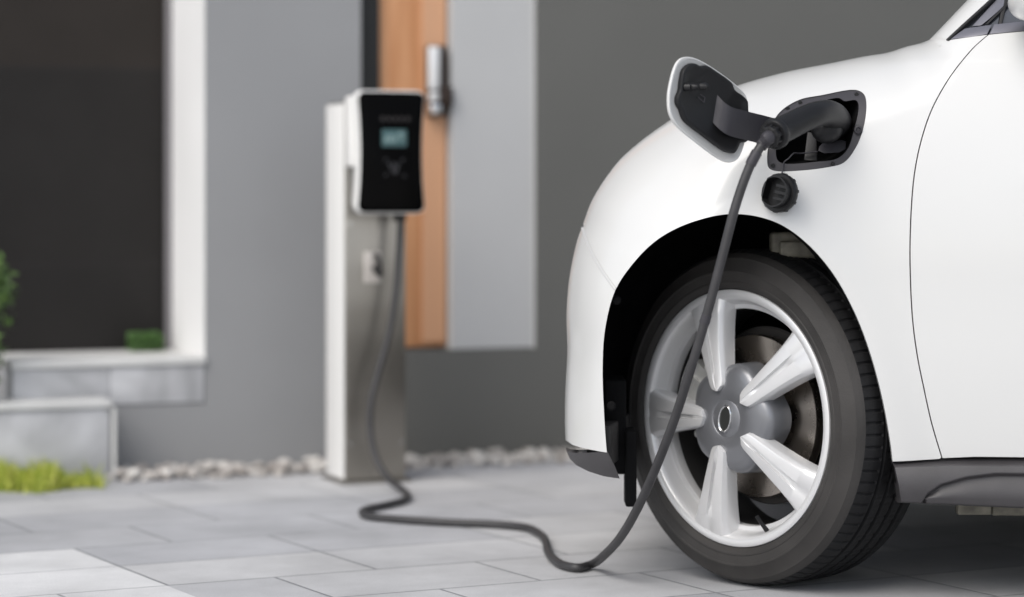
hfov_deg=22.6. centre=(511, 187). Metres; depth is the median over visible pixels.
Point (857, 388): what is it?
electric car
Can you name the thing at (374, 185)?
charging station
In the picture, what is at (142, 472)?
pebbles
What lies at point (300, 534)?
paving
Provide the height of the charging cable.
0.942 m
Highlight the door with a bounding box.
[379,0,452,346]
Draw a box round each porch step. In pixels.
[0,349,205,404]
[0,396,115,480]
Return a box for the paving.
[0,460,1023,596]
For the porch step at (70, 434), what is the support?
on the paving
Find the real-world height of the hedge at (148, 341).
0.066 m
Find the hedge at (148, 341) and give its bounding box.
[125,330,165,351]
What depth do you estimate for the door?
7.33 m
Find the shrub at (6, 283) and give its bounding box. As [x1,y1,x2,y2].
[0,252,20,380]
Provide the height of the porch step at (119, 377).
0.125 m
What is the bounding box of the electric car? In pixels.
[565,0,1023,585]
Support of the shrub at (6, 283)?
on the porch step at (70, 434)
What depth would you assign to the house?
7.32 m
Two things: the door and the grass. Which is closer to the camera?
the grass
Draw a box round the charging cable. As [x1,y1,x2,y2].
[358,100,851,571]
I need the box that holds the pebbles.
[107,447,588,482]
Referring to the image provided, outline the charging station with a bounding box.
[322,90,424,484]
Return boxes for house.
[0,0,966,470]
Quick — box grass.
[0,455,110,493]

